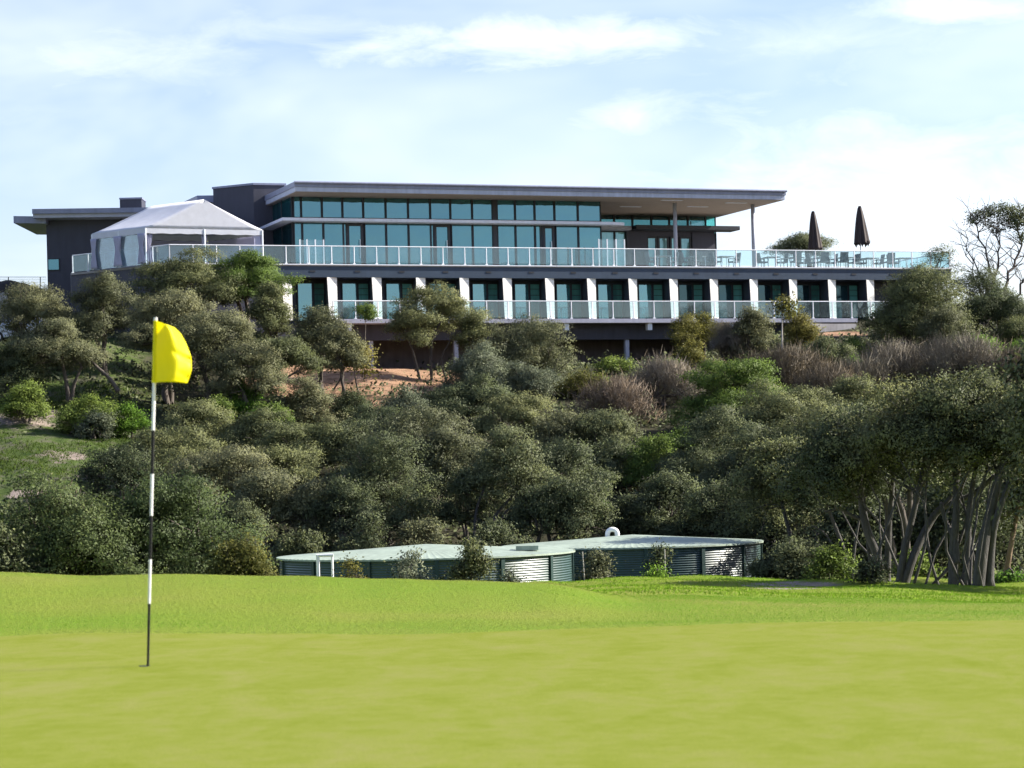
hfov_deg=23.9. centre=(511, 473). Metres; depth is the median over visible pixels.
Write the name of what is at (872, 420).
coastal tree
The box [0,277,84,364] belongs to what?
coastal tree
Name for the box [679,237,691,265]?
glass door
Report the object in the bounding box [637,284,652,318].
sliding door
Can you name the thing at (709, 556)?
water tank
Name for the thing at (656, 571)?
bush
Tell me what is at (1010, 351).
bare scrub
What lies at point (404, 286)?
sliding door
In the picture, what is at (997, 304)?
coastal tree
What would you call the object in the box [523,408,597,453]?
coastal tree
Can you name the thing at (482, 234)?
window
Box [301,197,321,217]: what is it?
window
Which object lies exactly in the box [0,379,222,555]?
slope grass
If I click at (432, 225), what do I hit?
window
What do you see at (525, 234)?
window
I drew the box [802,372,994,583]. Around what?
coastal tree
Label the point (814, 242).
closed umbrella
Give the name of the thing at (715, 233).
window
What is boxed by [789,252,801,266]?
deck chair
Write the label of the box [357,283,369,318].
sliding door
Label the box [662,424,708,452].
coastal tree
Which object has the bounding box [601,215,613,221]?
window
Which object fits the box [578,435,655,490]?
coastal tree
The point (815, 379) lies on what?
bare scrub
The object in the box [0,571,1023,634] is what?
fringe grass
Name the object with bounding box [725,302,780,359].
coastal tree
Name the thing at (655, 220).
window
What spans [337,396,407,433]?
coastal tree
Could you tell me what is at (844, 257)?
deck chair
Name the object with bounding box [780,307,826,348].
coastal tree
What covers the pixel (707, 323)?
coastal tree
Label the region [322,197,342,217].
window
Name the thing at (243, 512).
coastal tree
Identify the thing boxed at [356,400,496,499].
coastal tree
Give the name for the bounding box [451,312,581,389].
tree
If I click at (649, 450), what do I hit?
coastal tree
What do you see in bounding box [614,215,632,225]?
window
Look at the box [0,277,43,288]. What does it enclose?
wire fence
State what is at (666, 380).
bare scrub
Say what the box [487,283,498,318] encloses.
sliding door
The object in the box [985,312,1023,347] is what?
coastal tree
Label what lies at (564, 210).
window
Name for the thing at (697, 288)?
sliding door
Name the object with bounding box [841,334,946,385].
bare scrub
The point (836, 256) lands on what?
deck chair
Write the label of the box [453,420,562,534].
coastal tree
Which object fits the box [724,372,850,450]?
coastal tree
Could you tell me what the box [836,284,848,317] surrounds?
sliding door
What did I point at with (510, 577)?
bush
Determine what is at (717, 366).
scrub bush
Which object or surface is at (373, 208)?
window
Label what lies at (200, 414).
coastal tree
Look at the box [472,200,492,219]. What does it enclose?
window
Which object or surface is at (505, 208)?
window
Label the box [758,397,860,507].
coastal tree
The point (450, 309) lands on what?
coastal tree
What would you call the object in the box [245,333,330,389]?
coastal tree
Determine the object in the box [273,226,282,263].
window
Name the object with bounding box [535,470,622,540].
coastal tree
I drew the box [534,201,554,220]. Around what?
window
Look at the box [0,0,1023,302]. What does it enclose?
sky
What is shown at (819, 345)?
scrub bush
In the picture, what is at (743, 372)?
coastal tree
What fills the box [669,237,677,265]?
glass door
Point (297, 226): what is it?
window
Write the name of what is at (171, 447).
coastal tree
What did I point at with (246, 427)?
coastal tree
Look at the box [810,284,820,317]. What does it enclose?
sliding door
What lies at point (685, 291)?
sliding door
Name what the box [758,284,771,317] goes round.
sliding door
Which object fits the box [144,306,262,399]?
coastal tree
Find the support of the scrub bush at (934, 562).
on the ground at (272, 603)
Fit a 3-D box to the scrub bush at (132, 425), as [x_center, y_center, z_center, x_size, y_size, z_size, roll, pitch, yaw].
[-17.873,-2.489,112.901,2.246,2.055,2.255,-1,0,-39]
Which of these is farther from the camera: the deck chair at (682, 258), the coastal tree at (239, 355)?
the deck chair at (682, 258)
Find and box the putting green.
[0,620,1023,767]
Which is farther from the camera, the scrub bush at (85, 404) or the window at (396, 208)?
the window at (396, 208)
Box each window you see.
[47,258,59,270]
[272,202,280,220]
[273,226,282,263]
[281,197,292,217]
[282,222,293,263]
[293,197,300,217]
[293,222,302,263]
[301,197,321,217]
[302,222,323,263]
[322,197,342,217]
[323,223,343,263]
[342,197,362,217]
[343,223,347,263]
[363,198,385,218]
[364,223,386,263]
[385,198,407,218]
[386,223,408,263]
[408,199,429,218]
[408,224,431,264]
[430,199,450,219]
[431,224,434,264]
[450,199,471,219]
[451,224,472,264]
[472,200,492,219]
[473,224,493,264]
[497,200,514,220]
[497,225,515,264]
[515,200,534,220]
[515,225,535,264]
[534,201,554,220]
[535,225,541,264]
[541,225,543,264]
[554,201,577,220]
[555,225,578,265]
[578,201,600,221]
[578,226,601,265]
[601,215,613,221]
[601,231,614,265]
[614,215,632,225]
[615,231,625,265]
[632,216,650,225]
[651,216,668,224]
[669,216,687,224]
[688,216,705,225]
[715,233,716,253]
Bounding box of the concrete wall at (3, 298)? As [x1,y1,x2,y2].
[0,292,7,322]
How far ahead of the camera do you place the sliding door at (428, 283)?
140.27 m
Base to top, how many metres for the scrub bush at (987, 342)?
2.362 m
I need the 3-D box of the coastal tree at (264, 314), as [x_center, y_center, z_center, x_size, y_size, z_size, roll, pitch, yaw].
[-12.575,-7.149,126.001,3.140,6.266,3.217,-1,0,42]
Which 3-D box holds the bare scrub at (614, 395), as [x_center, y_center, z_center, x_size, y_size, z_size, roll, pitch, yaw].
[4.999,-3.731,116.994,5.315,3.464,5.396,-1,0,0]
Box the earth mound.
[0,280,42,299]
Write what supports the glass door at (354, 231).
in the clubhouse
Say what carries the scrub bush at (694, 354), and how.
on the ground at (272, 603)
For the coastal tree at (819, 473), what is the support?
on the ground at (272, 603)
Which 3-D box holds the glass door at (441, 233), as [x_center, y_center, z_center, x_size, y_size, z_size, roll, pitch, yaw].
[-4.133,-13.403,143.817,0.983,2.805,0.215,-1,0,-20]
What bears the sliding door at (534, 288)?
in the clubhouse
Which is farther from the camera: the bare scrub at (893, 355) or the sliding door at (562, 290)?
the sliding door at (562, 290)
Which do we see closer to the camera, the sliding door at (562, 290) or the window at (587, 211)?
the sliding door at (562, 290)
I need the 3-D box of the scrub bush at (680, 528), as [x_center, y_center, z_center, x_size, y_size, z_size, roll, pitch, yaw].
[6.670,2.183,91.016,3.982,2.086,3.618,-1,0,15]
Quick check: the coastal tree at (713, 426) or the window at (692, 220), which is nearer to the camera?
the coastal tree at (713, 426)
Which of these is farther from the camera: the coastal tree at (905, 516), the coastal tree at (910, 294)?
the coastal tree at (910, 294)
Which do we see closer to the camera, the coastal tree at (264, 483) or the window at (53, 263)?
the coastal tree at (264, 483)
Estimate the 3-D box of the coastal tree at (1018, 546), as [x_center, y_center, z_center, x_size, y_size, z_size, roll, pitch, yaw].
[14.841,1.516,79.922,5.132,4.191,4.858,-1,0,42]
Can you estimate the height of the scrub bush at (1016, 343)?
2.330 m
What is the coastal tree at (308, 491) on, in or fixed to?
on the ground at (272, 603)
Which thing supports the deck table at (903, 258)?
on the clubhouse
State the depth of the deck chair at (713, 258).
145.93 m
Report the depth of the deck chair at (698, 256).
144.85 m
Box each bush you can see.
[0,377,54,424]
[0,466,171,575]
[0,521,46,572]
[51,389,126,433]
[71,405,121,441]
[72,461,289,575]
[110,398,151,437]
[201,523,281,575]
[202,391,237,431]
[224,378,265,419]
[250,397,296,424]
[270,526,328,575]
[326,385,374,422]
[327,508,395,551]
[332,551,369,578]
[379,382,433,414]
[381,546,438,579]
[391,514,448,546]
[423,339,513,394]
[431,529,502,580]
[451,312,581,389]
[461,515,534,545]
[491,360,565,399]
[493,561,526,581]
[551,365,610,398]
[572,544,623,580]
[589,351,639,374]
[632,559,678,577]
[637,510,722,537]
[641,538,675,576]
[670,337,707,371]
[697,359,727,385]
[703,319,753,360]
[735,529,841,579]
[793,539,862,579]
[794,334,860,366]
[834,334,871,357]
[843,554,902,583]
[883,501,961,569]
[891,546,945,577]
[962,332,1005,366]
[994,515,1023,571]
[994,564,1023,582]
[1005,338,1023,352]
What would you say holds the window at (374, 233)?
in the clubhouse
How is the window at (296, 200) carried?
in the clubhouse
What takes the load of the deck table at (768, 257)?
on the clubhouse
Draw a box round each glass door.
[347,223,363,263]
[434,225,450,264]
[543,226,554,264]
[647,236,657,265]
[657,236,668,265]
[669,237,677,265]
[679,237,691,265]
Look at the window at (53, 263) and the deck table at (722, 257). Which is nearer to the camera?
the window at (53, 263)
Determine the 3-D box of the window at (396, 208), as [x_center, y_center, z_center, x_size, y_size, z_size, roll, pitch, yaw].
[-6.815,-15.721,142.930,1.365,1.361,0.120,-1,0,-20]
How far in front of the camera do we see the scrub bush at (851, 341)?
129.46 m
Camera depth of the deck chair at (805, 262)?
148.43 m
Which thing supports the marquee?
on the clubhouse
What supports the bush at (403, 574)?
on the ground at (272, 603)
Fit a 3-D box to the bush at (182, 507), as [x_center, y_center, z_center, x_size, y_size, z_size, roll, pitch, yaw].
[-6.484,1.431,47.010,4.586,3.431,3.668,-1,0,0]
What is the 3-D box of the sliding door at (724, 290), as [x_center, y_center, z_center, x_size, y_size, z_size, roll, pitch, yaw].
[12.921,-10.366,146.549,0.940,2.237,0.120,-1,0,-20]
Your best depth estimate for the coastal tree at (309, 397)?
118.43 m
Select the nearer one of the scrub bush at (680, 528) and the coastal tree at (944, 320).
the scrub bush at (680, 528)
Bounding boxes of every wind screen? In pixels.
[299,239,324,263]
[598,239,625,265]
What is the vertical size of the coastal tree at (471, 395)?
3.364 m
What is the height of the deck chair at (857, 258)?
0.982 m
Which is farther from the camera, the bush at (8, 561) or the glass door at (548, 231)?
the glass door at (548, 231)
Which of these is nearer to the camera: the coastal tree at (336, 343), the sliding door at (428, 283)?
the coastal tree at (336, 343)
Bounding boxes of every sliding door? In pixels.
[296,282,313,321]
[313,282,324,313]
[341,283,357,318]
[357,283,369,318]
[385,283,401,318]
[401,283,412,310]
[428,283,443,311]
[444,283,455,297]
[471,283,487,313]
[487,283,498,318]
[513,283,529,318]
[529,283,540,318]
[555,283,570,318]
[571,283,582,318]
[596,284,611,318]
[612,284,623,318]
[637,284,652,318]
[652,284,663,318]
[678,284,692,318]
[693,284,703,316]
[718,284,732,317]
[732,284,742,317]
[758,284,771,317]
[771,284,781,317]
[797,284,810,317]
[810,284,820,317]
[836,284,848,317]
[848,285,858,318]
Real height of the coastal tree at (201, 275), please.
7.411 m
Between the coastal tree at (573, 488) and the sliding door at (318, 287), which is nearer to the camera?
the coastal tree at (573, 488)
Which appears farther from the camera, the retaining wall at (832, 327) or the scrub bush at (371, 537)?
the retaining wall at (832, 327)
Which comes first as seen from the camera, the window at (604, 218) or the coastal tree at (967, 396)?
the coastal tree at (967, 396)
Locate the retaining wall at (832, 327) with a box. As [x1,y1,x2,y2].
[810,324,855,332]
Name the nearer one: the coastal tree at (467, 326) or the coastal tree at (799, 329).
the coastal tree at (467, 326)
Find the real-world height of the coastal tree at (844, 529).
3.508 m
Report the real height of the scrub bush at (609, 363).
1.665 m
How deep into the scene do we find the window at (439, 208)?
143.84 m
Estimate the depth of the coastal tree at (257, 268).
128.02 m
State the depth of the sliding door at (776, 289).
147.72 m
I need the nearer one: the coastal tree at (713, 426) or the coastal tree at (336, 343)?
the coastal tree at (713, 426)
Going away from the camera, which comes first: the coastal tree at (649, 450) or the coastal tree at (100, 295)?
the coastal tree at (649, 450)
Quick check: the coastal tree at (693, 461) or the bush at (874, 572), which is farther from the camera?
the coastal tree at (693, 461)
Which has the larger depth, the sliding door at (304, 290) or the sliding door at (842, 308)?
the sliding door at (842, 308)
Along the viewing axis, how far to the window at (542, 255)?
145.96 m
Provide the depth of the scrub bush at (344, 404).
119.58 m
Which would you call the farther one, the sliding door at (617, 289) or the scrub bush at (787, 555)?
the sliding door at (617, 289)
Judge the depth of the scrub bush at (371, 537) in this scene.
85.79 m
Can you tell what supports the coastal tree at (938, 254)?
on the ground at (272, 603)
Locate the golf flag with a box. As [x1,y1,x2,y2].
[139,317,191,666]
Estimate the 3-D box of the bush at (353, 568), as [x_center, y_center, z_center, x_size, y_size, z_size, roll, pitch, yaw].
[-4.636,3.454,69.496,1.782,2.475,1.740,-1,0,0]
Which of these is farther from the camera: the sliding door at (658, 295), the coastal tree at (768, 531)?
the sliding door at (658, 295)
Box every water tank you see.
[276,544,574,581]
[504,527,763,581]
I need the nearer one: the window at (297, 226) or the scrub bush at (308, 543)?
the scrub bush at (308, 543)
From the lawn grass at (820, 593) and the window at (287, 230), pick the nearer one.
the lawn grass at (820, 593)
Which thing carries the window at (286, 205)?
in the clubhouse
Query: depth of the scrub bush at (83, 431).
111.57 m
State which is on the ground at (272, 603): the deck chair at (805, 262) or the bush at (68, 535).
the bush at (68, 535)
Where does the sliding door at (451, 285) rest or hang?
in the clubhouse
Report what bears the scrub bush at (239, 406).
on the ground at (272, 603)
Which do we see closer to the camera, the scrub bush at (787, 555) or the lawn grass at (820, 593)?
the lawn grass at (820, 593)
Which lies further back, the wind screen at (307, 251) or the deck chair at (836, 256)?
the deck chair at (836, 256)
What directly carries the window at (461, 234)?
in the clubhouse
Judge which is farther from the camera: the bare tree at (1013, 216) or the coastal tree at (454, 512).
the bare tree at (1013, 216)
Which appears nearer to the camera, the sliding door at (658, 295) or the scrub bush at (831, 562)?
the scrub bush at (831, 562)
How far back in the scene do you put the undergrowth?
122.04 m
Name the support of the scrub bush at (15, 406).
on the ground at (272, 603)
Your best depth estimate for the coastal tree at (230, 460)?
97.27 m
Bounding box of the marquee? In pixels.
[90,199,263,269]
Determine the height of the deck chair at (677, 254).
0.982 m
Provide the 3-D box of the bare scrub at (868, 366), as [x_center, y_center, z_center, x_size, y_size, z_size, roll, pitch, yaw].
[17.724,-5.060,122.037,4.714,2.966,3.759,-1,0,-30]
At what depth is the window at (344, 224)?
141.82 m
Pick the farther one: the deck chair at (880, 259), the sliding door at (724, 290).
the deck chair at (880, 259)
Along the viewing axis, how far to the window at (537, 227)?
145.93 m
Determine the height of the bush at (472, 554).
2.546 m
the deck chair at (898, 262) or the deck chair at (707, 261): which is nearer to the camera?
the deck chair at (707, 261)
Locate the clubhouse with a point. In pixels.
(507, 252)
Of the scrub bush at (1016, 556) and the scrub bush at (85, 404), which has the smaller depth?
the scrub bush at (1016, 556)
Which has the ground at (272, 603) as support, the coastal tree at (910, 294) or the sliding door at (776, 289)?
the coastal tree at (910, 294)
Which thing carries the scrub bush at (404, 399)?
on the ground at (272, 603)
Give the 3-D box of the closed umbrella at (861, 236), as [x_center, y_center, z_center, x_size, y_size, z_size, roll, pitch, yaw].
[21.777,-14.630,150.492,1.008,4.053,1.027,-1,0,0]
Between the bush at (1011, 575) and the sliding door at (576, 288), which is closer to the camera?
the bush at (1011, 575)
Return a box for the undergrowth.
[0,298,1023,579]
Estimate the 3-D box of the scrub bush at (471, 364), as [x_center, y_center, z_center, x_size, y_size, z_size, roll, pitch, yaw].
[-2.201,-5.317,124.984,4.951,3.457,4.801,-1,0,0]
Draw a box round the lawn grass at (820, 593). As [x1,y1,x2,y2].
[524,574,1023,601]
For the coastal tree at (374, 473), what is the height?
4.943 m
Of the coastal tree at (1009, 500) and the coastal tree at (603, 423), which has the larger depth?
the coastal tree at (603, 423)
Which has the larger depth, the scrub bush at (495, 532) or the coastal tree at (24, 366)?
the coastal tree at (24, 366)
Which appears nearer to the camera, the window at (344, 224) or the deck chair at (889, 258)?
the window at (344, 224)
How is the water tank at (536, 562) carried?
on the ground at (272, 603)
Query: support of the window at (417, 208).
in the clubhouse
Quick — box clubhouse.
[13,181,950,369]
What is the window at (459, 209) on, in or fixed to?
in the clubhouse
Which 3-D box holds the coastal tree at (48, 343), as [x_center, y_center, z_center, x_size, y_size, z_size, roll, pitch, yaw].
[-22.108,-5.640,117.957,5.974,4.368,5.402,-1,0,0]
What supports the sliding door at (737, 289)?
in the clubhouse
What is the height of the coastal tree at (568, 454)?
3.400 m
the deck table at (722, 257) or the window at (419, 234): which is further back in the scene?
the deck table at (722, 257)
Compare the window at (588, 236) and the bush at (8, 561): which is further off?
the window at (588, 236)
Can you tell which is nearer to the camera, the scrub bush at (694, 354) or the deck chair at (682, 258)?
the scrub bush at (694, 354)
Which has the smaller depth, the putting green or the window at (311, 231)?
the putting green
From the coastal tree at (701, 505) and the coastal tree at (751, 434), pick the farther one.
the coastal tree at (751, 434)
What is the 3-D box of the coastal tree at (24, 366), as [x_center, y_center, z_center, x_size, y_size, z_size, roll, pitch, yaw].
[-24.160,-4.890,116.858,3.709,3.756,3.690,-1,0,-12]
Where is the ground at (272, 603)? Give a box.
[0,303,1023,635]
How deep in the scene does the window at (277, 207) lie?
143.98 m
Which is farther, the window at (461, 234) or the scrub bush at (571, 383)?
the window at (461, 234)
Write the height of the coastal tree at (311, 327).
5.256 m
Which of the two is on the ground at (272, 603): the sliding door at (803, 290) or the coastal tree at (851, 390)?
the coastal tree at (851, 390)
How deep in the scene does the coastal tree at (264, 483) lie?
93.19 m
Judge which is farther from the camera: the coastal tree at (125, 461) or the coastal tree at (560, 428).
the coastal tree at (560, 428)
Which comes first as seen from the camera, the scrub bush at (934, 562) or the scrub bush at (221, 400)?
the scrub bush at (934, 562)
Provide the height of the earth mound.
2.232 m
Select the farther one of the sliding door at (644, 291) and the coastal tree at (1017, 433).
the sliding door at (644, 291)
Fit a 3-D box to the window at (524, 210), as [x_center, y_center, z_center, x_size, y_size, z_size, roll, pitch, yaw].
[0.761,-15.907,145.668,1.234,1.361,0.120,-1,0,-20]
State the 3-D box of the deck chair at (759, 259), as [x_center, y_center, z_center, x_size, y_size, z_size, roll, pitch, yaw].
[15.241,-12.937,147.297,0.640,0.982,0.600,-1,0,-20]
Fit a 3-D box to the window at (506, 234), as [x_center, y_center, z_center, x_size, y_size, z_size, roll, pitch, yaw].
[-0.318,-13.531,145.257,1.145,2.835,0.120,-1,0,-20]
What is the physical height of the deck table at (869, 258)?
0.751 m
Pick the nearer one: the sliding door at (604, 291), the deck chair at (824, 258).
the sliding door at (604, 291)
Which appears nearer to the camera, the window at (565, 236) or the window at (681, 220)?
the window at (565, 236)
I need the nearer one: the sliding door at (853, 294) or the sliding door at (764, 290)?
the sliding door at (764, 290)
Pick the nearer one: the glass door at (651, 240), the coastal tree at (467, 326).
the coastal tree at (467, 326)
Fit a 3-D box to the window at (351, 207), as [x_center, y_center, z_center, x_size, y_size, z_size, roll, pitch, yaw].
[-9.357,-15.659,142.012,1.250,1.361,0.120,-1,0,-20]
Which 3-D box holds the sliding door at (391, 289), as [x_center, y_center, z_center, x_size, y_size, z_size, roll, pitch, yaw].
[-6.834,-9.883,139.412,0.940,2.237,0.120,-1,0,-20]
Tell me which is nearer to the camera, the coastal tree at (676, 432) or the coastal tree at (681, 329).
the coastal tree at (676, 432)
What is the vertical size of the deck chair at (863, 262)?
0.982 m
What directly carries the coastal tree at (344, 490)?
on the ground at (272, 603)
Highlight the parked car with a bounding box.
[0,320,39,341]
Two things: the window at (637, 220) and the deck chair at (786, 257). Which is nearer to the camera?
the deck chair at (786, 257)
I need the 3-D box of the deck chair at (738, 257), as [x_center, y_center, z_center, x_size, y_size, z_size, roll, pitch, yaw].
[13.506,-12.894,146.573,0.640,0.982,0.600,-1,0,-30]
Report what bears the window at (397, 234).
in the clubhouse
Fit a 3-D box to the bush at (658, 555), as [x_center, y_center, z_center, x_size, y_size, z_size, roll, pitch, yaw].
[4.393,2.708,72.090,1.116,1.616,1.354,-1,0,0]
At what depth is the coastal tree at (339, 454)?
105.02 m
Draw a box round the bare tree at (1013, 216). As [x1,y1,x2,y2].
[941,196,1023,296]
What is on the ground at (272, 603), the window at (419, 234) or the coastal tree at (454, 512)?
the coastal tree at (454, 512)
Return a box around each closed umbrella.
[808,211,822,265]
[854,206,870,266]
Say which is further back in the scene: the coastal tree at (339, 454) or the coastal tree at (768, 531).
the coastal tree at (339, 454)
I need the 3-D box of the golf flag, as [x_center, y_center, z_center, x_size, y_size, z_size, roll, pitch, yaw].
[-2.087,0.122,14.527,0.354,2.120,0.164,-1,0,0]
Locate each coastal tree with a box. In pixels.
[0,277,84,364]
[0,336,49,403]
[2,315,119,401]
[63,269,147,375]
[66,439,163,503]
[93,421,231,489]
[113,285,224,403]
[119,241,247,376]
[141,396,262,449]
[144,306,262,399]
[154,437,294,509]
[199,335,294,415]
[204,496,283,552]
[206,404,294,452]
[209,246,306,376]
[215,461,319,542]
[224,441,336,511]
[240,280,298,393]
[240,416,361,470]
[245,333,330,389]
[276,473,347,551]
[280,373,351,425]
[281,301,345,393]
[301,473,392,546]
[305,413,396,467]
[314,317,373,395]
[314,426,455,546]
[327,337,385,390]
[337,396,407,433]
[348,301,381,377]
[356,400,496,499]
[380,280,492,379]
[408,425,487,523]
[416,371,521,433]
[432,467,496,542]
[450,310,490,350]
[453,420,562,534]
[463,388,566,446]
[500,481,590,542]
[504,436,622,513]
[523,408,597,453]
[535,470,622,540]
[559,404,645,460]
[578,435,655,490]
[589,488,681,534]
[615,431,679,488]
[620,466,704,534]
[643,403,752,472]
[653,443,727,508]
[661,353,792,430]
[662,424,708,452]
[663,309,711,346]
[673,475,757,538]
[684,416,796,503]
[687,308,725,359]
[705,399,756,448]
[712,433,836,539]
[716,473,852,553]
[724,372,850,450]
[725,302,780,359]
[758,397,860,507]
[760,291,804,346]
[761,231,843,266]
[763,397,926,581]
[763,439,884,579]
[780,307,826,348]
[791,490,926,567]
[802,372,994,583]
[815,371,892,411]
[843,398,910,529]
[845,446,951,575]
[855,259,997,348]
[892,459,1023,577]
[897,363,1012,585]
[901,447,1006,506]
[908,304,974,362]
[917,242,965,301]
[944,380,1023,586]
[945,264,1018,327]
[954,282,1023,344]
[973,451,1023,575]
[979,331,1023,532]
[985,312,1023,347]
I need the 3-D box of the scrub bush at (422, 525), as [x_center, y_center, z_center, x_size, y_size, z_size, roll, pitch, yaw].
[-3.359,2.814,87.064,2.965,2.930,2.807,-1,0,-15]
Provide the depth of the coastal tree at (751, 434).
97.10 m
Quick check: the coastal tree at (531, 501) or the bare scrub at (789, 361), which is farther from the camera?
the bare scrub at (789, 361)
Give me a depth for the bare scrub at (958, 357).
121.93 m
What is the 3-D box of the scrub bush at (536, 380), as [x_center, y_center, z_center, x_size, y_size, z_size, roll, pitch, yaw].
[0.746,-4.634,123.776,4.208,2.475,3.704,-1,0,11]
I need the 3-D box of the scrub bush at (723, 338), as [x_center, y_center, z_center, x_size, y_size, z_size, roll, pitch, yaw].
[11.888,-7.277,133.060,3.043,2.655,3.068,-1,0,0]
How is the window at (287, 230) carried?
in the clubhouse
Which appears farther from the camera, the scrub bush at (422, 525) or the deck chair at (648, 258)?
the deck chair at (648, 258)
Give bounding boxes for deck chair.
[645,252,657,265]
[666,252,678,265]
[679,252,691,265]
[690,251,701,265]
[700,256,711,265]
[708,252,721,266]
[728,253,740,266]
[757,253,767,266]
[777,253,788,266]
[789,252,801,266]
[798,254,811,266]
[805,253,817,266]
[817,252,828,266]
[826,254,837,266]
[837,252,848,266]
[848,254,860,266]
[855,254,866,267]
[872,254,884,267]
[883,253,894,267]
[886,254,899,267]
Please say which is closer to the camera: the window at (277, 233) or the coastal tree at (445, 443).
the coastal tree at (445, 443)
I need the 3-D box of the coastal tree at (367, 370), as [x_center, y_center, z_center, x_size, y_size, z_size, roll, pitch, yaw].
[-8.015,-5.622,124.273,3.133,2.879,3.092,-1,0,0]
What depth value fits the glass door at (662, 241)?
156.44 m
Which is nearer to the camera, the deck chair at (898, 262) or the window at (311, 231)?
the window at (311, 231)
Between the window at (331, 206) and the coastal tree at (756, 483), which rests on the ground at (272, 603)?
the coastal tree at (756, 483)
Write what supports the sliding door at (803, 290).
in the clubhouse
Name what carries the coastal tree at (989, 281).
on the ground at (272, 603)
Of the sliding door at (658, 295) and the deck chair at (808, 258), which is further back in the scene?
the deck chair at (808, 258)
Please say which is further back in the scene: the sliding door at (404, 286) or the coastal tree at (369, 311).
the sliding door at (404, 286)
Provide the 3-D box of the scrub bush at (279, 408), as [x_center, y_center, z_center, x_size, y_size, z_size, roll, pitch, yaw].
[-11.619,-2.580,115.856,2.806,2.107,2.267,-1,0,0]
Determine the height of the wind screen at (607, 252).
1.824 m
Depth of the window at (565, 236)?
146.57 m
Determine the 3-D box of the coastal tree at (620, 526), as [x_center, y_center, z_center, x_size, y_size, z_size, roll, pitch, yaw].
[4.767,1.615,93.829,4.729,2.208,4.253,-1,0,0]
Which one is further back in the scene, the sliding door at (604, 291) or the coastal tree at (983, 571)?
the sliding door at (604, 291)
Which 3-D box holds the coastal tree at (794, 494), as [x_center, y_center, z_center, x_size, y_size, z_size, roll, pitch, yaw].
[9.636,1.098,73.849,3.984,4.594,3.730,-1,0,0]
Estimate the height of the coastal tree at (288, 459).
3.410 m
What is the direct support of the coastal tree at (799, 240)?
on the ground at (272, 603)
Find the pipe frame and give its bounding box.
[316,554,333,576]
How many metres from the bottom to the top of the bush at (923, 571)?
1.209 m
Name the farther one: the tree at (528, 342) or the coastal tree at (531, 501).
the tree at (528, 342)
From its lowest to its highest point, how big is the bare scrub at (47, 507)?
3.481 m
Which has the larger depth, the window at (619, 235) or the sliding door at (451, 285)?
the window at (619, 235)
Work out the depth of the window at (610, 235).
155.15 m
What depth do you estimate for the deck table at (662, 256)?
144.76 m
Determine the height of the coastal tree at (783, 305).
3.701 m
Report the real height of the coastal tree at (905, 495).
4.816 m
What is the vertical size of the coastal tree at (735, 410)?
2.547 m
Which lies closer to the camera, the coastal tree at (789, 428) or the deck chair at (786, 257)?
the coastal tree at (789, 428)
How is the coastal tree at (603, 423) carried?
on the ground at (272, 603)
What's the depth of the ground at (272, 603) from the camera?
24.27 m
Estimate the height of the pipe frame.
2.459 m
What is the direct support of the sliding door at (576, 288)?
in the clubhouse
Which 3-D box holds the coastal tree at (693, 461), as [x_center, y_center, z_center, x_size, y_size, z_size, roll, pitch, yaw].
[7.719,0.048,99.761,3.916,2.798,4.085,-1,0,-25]
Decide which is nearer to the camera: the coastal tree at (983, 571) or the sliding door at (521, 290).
the coastal tree at (983, 571)
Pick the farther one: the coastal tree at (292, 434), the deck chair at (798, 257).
the deck chair at (798, 257)
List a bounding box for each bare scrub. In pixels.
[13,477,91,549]
[563,365,665,424]
[614,346,723,409]
[723,338,845,388]
[772,357,870,397]
[835,347,910,390]
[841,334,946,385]
[895,321,1023,384]
[970,337,1023,384]
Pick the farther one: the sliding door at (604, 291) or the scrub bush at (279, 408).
the sliding door at (604, 291)
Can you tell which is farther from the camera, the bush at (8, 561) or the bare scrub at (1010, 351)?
the bare scrub at (1010, 351)
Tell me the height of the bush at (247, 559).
2.161 m
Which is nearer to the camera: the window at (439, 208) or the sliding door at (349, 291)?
the sliding door at (349, 291)
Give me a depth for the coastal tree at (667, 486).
91.48 m
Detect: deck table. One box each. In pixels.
[656,255,671,265]
[715,256,734,266]
[763,256,781,266]
[861,257,879,267]
[895,257,912,267]
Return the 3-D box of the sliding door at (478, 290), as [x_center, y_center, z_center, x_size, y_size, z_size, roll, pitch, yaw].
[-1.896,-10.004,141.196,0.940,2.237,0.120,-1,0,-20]
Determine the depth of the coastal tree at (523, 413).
112.43 m
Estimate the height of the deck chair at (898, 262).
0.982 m
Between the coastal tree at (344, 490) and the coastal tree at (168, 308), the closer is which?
the coastal tree at (344, 490)
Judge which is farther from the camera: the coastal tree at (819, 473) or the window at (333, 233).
the window at (333, 233)

